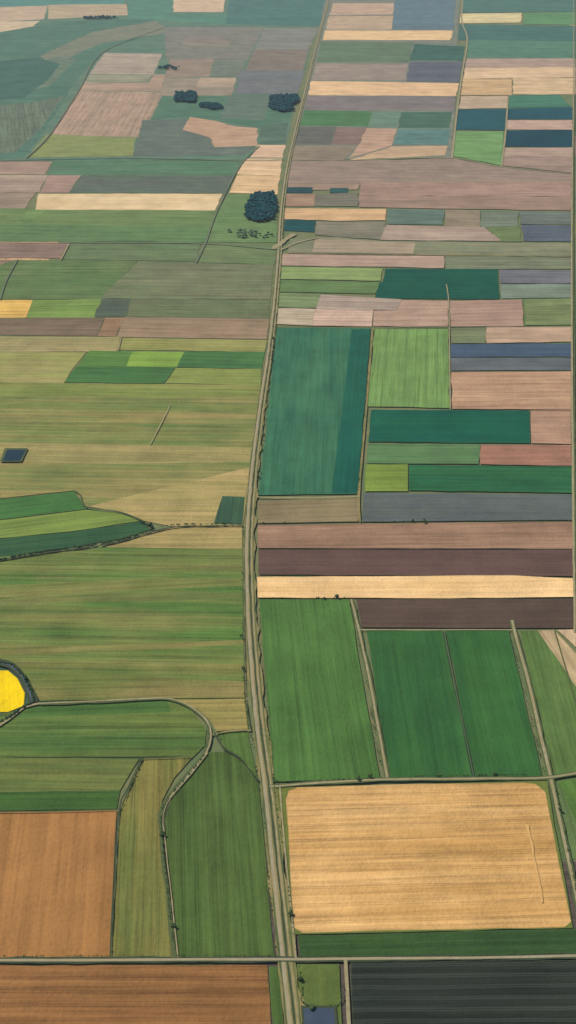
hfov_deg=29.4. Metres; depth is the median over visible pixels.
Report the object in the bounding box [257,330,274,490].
hedgerow
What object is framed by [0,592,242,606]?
fallow field
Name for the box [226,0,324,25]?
green crop field
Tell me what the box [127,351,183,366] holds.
green crop field
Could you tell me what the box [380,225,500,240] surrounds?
stubble field
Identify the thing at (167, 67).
woodland
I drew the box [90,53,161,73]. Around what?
stubble field
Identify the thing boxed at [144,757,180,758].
ditch bank
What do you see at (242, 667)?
hedgerow
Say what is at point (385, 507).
field
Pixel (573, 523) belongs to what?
country road
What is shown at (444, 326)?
farm track
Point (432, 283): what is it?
green crop field
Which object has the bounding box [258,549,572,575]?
ploughed field
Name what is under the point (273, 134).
green crop field
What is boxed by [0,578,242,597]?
grass field
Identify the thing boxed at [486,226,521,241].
grass field
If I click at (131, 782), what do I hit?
hedgerow
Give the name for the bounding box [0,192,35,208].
stubble field
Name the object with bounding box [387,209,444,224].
grass field
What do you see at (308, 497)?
farm track
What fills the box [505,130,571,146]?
green crop field
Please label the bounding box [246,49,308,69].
stubble field
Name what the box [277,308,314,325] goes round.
wheat field
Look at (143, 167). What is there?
green crop field
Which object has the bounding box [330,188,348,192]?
green crop field
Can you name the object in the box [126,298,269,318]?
fallow field
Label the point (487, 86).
wheat field
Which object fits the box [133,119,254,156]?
grass field
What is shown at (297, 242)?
farm track
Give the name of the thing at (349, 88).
wheat field
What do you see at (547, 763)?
farm track
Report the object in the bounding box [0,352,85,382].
fallow field
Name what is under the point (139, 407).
grass field
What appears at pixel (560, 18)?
green crop field
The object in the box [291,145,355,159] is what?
stubble field
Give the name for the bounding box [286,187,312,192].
green crop field
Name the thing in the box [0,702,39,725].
farm track
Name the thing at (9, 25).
wheat field
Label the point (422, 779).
farm track
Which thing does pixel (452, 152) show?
country road
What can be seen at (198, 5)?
wheat field
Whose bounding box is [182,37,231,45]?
stubble field
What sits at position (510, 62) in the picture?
wheat field
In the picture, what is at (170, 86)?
stubble field
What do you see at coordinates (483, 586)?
wheat field
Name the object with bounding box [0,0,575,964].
ground
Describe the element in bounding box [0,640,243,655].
fallow field
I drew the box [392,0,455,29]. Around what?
grass field
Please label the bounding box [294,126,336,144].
dark soil field
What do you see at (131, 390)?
fallow field
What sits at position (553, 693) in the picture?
green crop field
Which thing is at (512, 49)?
green crop field
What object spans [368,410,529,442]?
green crop field
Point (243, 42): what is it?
fallow field
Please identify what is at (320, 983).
grass field
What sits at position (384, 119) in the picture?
green crop field
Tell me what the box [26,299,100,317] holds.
grass field
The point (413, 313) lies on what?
wheat field
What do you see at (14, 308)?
wheat field
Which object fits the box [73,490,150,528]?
ditch bank
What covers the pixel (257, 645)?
ditch bank
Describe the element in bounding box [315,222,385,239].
fallow field
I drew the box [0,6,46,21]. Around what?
wheat field
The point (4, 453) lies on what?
pond bank
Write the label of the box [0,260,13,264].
stubble field
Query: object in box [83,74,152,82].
fallow field
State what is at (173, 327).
stubble field
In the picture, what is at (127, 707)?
green crop field
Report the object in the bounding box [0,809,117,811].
ditch bank
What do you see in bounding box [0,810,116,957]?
stubble field
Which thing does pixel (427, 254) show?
farm track
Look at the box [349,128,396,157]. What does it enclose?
wheat field
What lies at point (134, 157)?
farm track
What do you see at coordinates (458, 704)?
farm track
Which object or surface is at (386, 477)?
grass field
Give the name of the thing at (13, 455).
pond
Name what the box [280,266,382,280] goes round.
grass field
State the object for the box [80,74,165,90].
stubble field
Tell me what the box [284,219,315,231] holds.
green crop field
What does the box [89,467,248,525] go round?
stubble field
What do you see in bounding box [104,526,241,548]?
stubble field
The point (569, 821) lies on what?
grass verge
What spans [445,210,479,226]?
stubble field
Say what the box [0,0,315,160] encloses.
green crop field
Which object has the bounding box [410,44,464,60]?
green crop field
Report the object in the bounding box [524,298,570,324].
grass field
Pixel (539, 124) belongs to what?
wheat field
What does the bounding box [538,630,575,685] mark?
stubble field
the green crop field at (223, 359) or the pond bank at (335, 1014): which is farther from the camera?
the green crop field at (223, 359)
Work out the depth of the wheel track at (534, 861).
991.93 m
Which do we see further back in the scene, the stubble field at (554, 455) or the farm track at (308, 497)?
the stubble field at (554, 455)
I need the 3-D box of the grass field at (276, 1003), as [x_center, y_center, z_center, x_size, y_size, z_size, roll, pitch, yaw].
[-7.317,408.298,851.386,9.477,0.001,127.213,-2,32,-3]
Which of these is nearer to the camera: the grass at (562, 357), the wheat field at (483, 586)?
the wheat field at (483, 586)
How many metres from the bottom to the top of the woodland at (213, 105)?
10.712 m
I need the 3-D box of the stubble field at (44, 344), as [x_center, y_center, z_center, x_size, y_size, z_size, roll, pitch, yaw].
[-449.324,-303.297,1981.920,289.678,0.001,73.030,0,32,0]
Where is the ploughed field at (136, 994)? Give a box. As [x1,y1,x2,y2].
[0,964,270,1023]
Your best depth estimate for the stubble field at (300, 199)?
2736.17 m
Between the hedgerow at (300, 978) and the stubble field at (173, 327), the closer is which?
the hedgerow at (300, 978)
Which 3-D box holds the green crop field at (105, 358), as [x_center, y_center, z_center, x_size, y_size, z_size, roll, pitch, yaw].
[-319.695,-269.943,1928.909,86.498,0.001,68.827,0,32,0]
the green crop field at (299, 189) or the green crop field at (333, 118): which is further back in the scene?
the green crop field at (333, 118)
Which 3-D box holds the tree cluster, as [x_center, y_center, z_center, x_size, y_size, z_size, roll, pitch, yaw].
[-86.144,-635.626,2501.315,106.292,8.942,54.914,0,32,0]
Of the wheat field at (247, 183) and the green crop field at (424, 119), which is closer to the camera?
the wheat field at (247, 183)
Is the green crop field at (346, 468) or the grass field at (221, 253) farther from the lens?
the grass field at (221, 253)
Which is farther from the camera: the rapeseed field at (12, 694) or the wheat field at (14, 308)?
the wheat field at (14, 308)
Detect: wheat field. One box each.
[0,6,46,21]
[0,21,38,31]
[0,241,58,259]
[0,300,32,317]
[35,193,221,210]
[48,4,127,18]
[173,0,224,11]
[182,117,258,146]
[229,175,279,193]
[237,158,281,175]
[250,145,285,157]
[257,575,572,597]
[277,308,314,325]
[284,208,385,220]
[286,782,570,932]
[308,81,458,95]
[312,309,372,325]
[323,30,452,39]
[326,16,392,29]
[329,3,393,14]
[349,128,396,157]
[350,146,447,159]
[373,300,447,326]
[459,13,521,22]
[460,78,511,94]
[463,67,575,77]
[465,58,574,67]
[486,326,570,342]
[504,147,571,156]
[507,120,572,129]
[512,78,575,94]
[558,629,575,646]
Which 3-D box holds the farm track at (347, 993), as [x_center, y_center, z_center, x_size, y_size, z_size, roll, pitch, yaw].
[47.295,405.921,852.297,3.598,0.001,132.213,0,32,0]
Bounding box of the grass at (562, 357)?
[527,327,575,377]
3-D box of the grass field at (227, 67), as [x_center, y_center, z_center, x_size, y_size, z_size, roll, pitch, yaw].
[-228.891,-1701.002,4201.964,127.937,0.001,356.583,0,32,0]
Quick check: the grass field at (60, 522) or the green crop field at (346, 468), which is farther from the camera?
the green crop field at (346, 468)
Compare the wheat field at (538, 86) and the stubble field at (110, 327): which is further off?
the wheat field at (538, 86)
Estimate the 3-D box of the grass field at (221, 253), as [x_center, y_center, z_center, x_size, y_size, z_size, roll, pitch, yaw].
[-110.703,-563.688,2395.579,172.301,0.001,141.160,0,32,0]
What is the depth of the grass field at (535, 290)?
2205.59 m
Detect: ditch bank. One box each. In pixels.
[0,525,242,560]
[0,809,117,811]
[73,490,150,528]
[110,759,140,956]
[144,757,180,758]
[214,733,257,780]
[242,528,250,729]
[244,0,327,1023]
[253,1,329,1023]
[573,14,575,631]
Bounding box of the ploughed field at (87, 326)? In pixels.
[0,317,103,335]
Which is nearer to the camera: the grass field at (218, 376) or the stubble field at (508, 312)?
the grass field at (218, 376)
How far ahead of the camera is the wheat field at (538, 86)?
3900.41 m
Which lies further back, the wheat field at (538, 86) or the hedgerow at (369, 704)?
the wheat field at (538, 86)
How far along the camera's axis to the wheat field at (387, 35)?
4828.10 m
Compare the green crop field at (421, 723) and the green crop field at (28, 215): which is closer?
the green crop field at (421, 723)
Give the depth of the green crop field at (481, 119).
3469.39 m
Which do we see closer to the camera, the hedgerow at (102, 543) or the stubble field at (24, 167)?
the hedgerow at (102, 543)
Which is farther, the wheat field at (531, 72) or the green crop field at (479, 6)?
the green crop field at (479, 6)
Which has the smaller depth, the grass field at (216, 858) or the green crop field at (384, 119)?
the grass field at (216, 858)
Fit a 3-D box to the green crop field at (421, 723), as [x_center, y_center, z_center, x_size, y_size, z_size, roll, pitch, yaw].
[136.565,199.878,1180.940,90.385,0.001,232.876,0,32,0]
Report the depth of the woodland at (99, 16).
5235.53 m
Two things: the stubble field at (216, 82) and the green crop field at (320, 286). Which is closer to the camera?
the green crop field at (320, 286)
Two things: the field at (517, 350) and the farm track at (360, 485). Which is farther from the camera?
the field at (517, 350)
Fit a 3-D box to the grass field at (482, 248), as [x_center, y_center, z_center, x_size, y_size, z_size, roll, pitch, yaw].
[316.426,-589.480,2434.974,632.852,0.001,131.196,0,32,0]
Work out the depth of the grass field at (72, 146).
3185.28 m
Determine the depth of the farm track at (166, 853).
998.94 m
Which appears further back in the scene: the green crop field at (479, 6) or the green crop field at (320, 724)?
the green crop field at (479, 6)
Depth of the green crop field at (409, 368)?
1887.77 m
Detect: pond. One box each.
[3,450,25,460]
[303,1008,334,1023]
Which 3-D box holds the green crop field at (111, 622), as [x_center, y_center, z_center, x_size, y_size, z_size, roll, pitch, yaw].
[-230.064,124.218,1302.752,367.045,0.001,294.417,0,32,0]
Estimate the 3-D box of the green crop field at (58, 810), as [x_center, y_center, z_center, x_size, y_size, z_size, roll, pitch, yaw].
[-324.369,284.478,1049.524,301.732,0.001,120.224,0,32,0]
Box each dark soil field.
[235,70,304,94]
[254,28,318,49]
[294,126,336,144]
[499,270,570,283]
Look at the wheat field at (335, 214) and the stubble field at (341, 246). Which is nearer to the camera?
the stubble field at (341, 246)
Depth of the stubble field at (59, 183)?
2859.82 m
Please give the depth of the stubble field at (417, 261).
2356.20 m
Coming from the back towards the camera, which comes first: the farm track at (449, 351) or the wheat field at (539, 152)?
the wheat field at (539, 152)
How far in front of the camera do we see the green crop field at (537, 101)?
3691.91 m
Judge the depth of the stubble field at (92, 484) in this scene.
1670.57 m
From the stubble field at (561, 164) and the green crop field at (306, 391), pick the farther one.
the stubble field at (561, 164)
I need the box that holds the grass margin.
[276,781,572,933]
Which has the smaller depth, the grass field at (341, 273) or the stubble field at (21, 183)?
the grass field at (341, 273)
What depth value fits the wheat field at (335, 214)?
2631.82 m
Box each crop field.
[0,0,124,6]
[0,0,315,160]
[0,19,153,158]
[0,58,59,98]
[0,208,215,241]
[0,224,209,241]
[0,260,136,298]
[0,491,85,519]
[0,522,149,556]
[0,547,243,700]
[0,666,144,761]
[0,700,205,756]
[0,790,119,810]
[16,700,170,717]
[17,210,46,221]
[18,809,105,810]
[47,161,241,174]
[65,366,174,382]
[79,350,132,366]
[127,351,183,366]
[128,0,226,23]
[152,95,294,126]
[177,351,264,368]
[207,194,277,242]
[214,496,244,524]
[219,731,256,776]
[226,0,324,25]
[258,327,369,494]
[259,599,379,780]
[260,122,287,144]
[279,280,378,293]
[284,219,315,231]
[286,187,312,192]
[298,929,575,956]
[300,110,372,125]
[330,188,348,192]
[331,329,369,493]
[366,443,479,463]
[366,630,471,777]
[367,329,449,407]
[368,111,400,127]
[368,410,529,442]
[375,269,499,298]
[393,129,450,144]
[398,112,452,127]
[409,465,571,492]
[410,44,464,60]
[446,630,541,775]
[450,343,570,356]
[453,131,503,164]
[456,109,505,129]
[457,24,575,40]
[461,0,575,12]
[467,40,575,57]
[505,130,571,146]
[507,107,572,118]
[508,94,570,107]
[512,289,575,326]
[520,630,575,774]
[523,12,575,24]
[540,119,575,134]
[558,779,575,820]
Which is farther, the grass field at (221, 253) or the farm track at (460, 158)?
the farm track at (460, 158)
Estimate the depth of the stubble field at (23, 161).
3045.74 m
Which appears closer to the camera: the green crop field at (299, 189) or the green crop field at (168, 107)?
the green crop field at (299, 189)
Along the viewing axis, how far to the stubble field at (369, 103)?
3666.52 m
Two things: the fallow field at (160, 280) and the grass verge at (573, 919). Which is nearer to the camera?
the grass verge at (573, 919)
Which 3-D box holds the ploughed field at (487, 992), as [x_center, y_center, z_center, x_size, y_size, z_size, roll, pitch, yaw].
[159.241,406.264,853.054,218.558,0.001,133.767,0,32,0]
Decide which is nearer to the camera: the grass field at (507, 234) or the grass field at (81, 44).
the grass field at (507, 234)
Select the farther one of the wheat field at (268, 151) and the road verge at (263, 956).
the wheat field at (268, 151)
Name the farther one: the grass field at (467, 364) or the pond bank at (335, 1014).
the grass field at (467, 364)
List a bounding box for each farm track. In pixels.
[0,241,279,249]
[0,259,17,298]
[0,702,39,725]
[12,157,281,159]
[25,27,163,157]
[40,697,211,796]
[150,404,170,443]
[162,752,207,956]
[196,146,258,261]
[211,729,249,734]
[251,3,328,1023]
[256,496,357,497]
[270,772,575,786]
[272,325,572,326]
[279,787,296,957]
[280,237,317,249]
[302,253,572,256]
[344,960,350,1023]
[350,599,387,776]
[357,328,373,495]
[358,448,362,521]
[360,629,515,629]
[364,157,572,173]
[443,630,473,775]
[446,284,450,408]
[501,96,508,165]
[511,620,575,899]
[554,630,575,705]
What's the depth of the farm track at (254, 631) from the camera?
1210.70 m
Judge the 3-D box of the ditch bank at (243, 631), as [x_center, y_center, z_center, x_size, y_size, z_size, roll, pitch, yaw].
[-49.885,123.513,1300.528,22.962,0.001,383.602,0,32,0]
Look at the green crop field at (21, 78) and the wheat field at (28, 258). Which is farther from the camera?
the green crop field at (21, 78)
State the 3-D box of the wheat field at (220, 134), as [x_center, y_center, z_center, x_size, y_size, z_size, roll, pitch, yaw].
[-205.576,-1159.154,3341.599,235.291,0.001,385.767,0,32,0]
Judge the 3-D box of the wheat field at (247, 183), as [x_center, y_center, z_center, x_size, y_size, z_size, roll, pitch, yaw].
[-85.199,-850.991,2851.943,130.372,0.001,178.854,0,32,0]
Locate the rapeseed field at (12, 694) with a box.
[0,670,24,711]
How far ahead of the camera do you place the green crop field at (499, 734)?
1171.94 m
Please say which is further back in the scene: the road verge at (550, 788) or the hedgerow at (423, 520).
the hedgerow at (423, 520)
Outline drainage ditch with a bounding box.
[248,1,328,1023]
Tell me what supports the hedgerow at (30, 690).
on the lane hedge bank at (22, 682)
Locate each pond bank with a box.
[0,448,27,461]
[301,1006,337,1023]
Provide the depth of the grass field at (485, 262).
2345.51 m
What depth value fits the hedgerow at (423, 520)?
1475.26 m
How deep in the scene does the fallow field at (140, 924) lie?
988.54 m
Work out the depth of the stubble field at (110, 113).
3544.44 m
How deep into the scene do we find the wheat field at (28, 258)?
2370.76 m
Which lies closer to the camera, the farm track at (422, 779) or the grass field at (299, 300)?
the farm track at (422, 779)
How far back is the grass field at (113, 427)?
1709.06 m
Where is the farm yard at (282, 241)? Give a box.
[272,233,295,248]
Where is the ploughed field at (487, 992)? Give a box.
[350,960,575,1023]
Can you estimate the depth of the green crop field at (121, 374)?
1872.75 m
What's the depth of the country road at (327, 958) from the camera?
909.51 m
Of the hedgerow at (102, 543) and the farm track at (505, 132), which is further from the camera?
the farm track at (505, 132)
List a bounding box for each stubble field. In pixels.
[0,161,46,161]
[0,162,51,173]
[0,175,47,191]
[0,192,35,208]
[0,243,68,257]
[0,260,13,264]
[0,336,119,351]
[0,395,258,505]
[0,442,251,463]
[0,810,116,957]
[28,674,244,700]
[39,175,80,192]
[51,90,161,136]
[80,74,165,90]
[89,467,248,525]
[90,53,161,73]
[98,318,122,336]
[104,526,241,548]
[117,317,268,338]
[160,78,234,95]
[164,59,213,77]
[176,698,247,730]
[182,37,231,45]
[196,78,235,85]
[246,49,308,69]
[258,498,358,522]
[258,522,572,548]
[281,254,444,267]
[285,194,315,205]
[286,182,359,189]
[288,158,571,182]
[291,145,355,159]
[304,96,455,110]
[312,63,407,79]
[312,238,415,253]
[316,294,400,309]
[331,127,365,144]
[359,182,570,196]
[359,195,570,209]
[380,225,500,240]
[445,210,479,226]
[449,299,523,325]
[451,371,570,409]
[458,96,506,108]
[480,445,571,465]
[503,157,571,172]
[530,410,570,443]
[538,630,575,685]
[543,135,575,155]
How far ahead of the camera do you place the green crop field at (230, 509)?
1503.30 m
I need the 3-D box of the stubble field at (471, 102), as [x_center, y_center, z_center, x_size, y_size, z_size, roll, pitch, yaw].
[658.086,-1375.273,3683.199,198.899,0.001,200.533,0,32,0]
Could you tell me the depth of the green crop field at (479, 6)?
5581.21 m
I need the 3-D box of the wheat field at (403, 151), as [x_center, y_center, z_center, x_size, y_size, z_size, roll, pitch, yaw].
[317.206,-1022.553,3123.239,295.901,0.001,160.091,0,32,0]
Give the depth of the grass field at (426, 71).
4134.61 m
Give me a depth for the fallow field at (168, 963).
908.09 m
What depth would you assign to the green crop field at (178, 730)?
1133.41 m
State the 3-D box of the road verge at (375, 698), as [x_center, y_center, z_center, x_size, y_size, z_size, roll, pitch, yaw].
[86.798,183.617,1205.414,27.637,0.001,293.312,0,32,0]
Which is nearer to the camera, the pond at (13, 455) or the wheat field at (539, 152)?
the pond at (13, 455)
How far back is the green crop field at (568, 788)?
1065.76 m
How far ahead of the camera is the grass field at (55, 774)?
1088.18 m
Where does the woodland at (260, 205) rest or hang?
on the green crop field at (230, 215)
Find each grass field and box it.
[0,96,63,153]
[0,402,256,413]
[0,422,253,432]
[0,510,139,537]
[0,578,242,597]
[0,757,138,791]
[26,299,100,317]
[27,134,135,157]
[36,56,75,88]
[41,21,164,59]
[62,242,201,261]
[69,175,235,193]
[94,298,130,316]
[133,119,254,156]
[165,752,273,956]
[166,368,261,384]
[197,244,276,264]
[210,59,245,76]
[221,96,269,119]
[269,966,283,1023]
[278,293,320,307]
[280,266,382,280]
[288,237,570,255]
[295,0,458,158]
[297,964,341,1023]
[317,42,413,62]
[365,464,407,490]
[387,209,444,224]
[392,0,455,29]
[406,61,462,81]
[445,256,570,268]
[450,327,485,342]
[450,358,570,370]
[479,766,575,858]
[480,210,518,226]
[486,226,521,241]
[500,284,570,297]
[519,211,570,223]
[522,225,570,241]
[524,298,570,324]
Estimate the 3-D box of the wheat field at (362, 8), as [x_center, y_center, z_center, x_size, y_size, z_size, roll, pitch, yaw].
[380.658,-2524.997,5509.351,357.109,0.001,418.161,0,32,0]
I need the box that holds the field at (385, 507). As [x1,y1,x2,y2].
[362,493,571,521]
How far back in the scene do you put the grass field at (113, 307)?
2130.79 m
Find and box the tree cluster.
[227,228,272,237]
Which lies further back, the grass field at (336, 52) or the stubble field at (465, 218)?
the grass field at (336, 52)
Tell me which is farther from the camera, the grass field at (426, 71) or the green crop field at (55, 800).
the grass field at (426, 71)
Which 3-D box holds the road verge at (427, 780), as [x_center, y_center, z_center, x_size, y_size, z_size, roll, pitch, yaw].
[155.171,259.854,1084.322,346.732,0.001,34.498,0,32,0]
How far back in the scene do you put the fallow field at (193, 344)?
1980.13 m
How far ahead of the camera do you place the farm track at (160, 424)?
1716.26 m
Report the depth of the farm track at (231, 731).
1137.29 m
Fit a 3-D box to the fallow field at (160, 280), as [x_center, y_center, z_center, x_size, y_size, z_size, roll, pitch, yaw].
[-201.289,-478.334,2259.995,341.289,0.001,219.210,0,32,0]
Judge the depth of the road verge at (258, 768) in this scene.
1119.09 m
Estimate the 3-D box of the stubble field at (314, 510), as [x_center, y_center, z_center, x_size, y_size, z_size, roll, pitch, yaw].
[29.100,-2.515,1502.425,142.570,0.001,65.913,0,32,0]
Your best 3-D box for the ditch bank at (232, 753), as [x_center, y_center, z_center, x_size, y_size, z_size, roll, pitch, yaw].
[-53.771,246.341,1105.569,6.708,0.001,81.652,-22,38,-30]
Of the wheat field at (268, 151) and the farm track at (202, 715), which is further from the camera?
the wheat field at (268, 151)
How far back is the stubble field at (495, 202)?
2714.59 m
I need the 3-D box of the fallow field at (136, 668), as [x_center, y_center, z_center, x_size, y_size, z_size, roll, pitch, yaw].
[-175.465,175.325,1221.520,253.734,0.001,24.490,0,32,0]
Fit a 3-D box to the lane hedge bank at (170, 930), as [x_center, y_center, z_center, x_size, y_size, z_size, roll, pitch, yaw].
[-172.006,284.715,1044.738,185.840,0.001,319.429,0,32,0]
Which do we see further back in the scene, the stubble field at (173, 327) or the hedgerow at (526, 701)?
the stubble field at (173, 327)
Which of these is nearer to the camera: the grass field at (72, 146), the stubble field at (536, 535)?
the stubble field at (536, 535)
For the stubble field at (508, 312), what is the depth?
2102.49 m
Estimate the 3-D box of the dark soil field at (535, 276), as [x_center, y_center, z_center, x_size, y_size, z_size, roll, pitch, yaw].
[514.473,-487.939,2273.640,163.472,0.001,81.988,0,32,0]
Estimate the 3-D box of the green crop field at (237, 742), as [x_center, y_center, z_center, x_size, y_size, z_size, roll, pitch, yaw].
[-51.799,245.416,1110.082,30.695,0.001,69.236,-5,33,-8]
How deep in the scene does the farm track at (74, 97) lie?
3697.99 m
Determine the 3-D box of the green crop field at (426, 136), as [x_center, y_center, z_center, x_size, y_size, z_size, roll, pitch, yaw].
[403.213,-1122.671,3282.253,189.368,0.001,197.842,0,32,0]
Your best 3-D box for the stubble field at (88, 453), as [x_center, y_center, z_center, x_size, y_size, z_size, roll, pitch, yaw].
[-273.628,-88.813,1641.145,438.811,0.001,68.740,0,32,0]
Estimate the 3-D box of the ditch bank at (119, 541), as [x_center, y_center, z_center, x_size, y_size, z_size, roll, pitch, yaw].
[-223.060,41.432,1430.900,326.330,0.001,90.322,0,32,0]
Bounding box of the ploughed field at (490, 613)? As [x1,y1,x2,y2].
[356,598,573,627]
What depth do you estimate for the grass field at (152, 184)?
2851.93 m
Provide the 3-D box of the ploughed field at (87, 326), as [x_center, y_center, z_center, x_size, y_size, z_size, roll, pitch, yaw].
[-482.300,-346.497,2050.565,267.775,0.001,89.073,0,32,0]
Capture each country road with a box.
[0,954,575,960]
[1,663,34,701]
[245,2,327,1023]
[451,0,467,157]
[571,0,575,631]
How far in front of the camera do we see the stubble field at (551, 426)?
1710.05 m
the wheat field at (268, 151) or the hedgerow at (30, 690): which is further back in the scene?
the wheat field at (268, 151)
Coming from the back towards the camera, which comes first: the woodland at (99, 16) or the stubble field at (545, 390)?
the woodland at (99, 16)
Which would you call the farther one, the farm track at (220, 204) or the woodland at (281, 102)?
the woodland at (281, 102)
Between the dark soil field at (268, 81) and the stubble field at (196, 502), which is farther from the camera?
the dark soil field at (268, 81)
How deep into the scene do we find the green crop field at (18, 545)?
1442.65 m
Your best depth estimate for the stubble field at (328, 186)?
2841.30 m
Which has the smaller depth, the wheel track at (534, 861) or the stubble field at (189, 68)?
the wheel track at (534, 861)
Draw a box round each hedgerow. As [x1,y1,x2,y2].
[0,520,153,559]
[0,661,34,721]
[3,954,275,956]
[120,757,142,808]
[159,754,204,940]
[161,522,241,526]
[217,731,257,779]
[239,572,275,946]
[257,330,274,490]
[259,609,295,949]
[261,594,344,598]
[263,519,569,522]
[273,773,380,782]
[297,965,343,1009]
[299,952,570,957]
[349,605,379,761]
[398,772,525,775]
[511,640,543,768]
[555,790,575,889]
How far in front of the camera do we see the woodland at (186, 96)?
3720.72 m
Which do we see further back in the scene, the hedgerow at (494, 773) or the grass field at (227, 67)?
the grass field at (227, 67)
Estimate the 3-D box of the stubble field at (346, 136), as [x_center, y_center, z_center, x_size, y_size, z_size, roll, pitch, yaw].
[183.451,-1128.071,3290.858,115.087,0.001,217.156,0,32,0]
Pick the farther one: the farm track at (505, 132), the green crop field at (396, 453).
the farm track at (505, 132)
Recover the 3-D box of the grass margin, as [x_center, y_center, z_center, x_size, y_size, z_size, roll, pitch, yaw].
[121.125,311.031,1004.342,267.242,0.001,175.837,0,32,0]
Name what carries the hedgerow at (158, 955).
on the road verge at (263, 956)
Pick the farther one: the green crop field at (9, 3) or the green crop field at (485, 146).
the green crop field at (9, 3)
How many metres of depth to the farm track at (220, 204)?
2678.45 m
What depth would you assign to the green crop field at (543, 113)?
3540.47 m
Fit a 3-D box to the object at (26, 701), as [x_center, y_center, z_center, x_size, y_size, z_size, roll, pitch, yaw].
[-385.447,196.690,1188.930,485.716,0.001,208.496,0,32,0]
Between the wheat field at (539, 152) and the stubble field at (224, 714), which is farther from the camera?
the wheat field at (539, 152)
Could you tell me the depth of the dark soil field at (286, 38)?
4765.33 m
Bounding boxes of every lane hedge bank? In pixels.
[0,659,37,702]
[40,698,209,957]
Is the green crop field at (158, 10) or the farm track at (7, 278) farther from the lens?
the green crop field at (158, 10)
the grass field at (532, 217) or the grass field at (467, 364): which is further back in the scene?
the grass field at (532, 217)
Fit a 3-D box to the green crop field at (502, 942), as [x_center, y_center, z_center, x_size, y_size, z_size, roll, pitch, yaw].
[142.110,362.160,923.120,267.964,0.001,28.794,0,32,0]
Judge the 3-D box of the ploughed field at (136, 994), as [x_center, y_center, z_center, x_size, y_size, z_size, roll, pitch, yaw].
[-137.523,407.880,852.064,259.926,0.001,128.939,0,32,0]
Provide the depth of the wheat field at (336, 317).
2085.60 m
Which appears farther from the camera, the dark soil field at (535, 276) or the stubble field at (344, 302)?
the dark soil field at (535, 276)
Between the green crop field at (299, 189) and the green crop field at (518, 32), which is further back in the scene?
the green crop field at (518, 32)
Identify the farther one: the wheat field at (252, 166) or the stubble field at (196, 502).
the wheat field at (252, 166)
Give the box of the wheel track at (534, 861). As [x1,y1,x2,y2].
[525,824,542,901]
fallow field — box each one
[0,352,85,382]
[0,383,260,397]
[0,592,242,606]
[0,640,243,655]
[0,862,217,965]
[18,662,243,676]
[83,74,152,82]
[101,262,273,298]
[112,756,192,956]
[119,338,266,351]
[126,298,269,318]
[164,27,263,59]
[314,193,358,205]
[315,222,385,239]
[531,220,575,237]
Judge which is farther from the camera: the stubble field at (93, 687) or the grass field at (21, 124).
the grass field at (21, 124)
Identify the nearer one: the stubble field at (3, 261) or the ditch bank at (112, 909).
the ditch bank at (112, 909)
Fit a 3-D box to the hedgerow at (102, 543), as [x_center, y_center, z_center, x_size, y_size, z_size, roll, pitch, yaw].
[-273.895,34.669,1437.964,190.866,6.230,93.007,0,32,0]
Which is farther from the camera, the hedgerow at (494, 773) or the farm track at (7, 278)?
the farm track at (7, 278)
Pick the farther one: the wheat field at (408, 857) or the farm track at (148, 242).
the farm track at (148, 242)
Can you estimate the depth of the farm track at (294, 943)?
986.63 m
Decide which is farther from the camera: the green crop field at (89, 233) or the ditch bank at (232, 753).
the green crop field at (89, 233)
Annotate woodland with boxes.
[83,15,118,19]
[158,64,179,69]
[173,90,196,102]
[198,101,223,109]
[243,190,277,221]
[268,93,299,111]
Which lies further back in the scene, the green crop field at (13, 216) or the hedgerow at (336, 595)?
the green crop field at (13, 216)
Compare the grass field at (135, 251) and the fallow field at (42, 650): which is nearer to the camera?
the fallow field at (42, 650)
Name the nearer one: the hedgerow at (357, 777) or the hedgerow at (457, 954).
the hedgerow at (457, 954)
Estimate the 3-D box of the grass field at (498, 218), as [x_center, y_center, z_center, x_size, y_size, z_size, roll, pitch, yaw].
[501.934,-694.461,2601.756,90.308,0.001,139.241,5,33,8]
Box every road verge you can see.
[0,952,575,963]
[242,0,329,1023]
[269,771,575,787]
[348,599,389,776]
[509,620,575,907]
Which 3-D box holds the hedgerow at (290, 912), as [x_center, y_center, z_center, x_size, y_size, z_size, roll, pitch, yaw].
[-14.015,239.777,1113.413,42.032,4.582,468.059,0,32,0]
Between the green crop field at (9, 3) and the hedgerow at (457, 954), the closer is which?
the hedgerow at (457, 954)
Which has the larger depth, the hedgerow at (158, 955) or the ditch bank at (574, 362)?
the ditch bank at (574, 362)
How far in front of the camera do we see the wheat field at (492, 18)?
5242.38 m

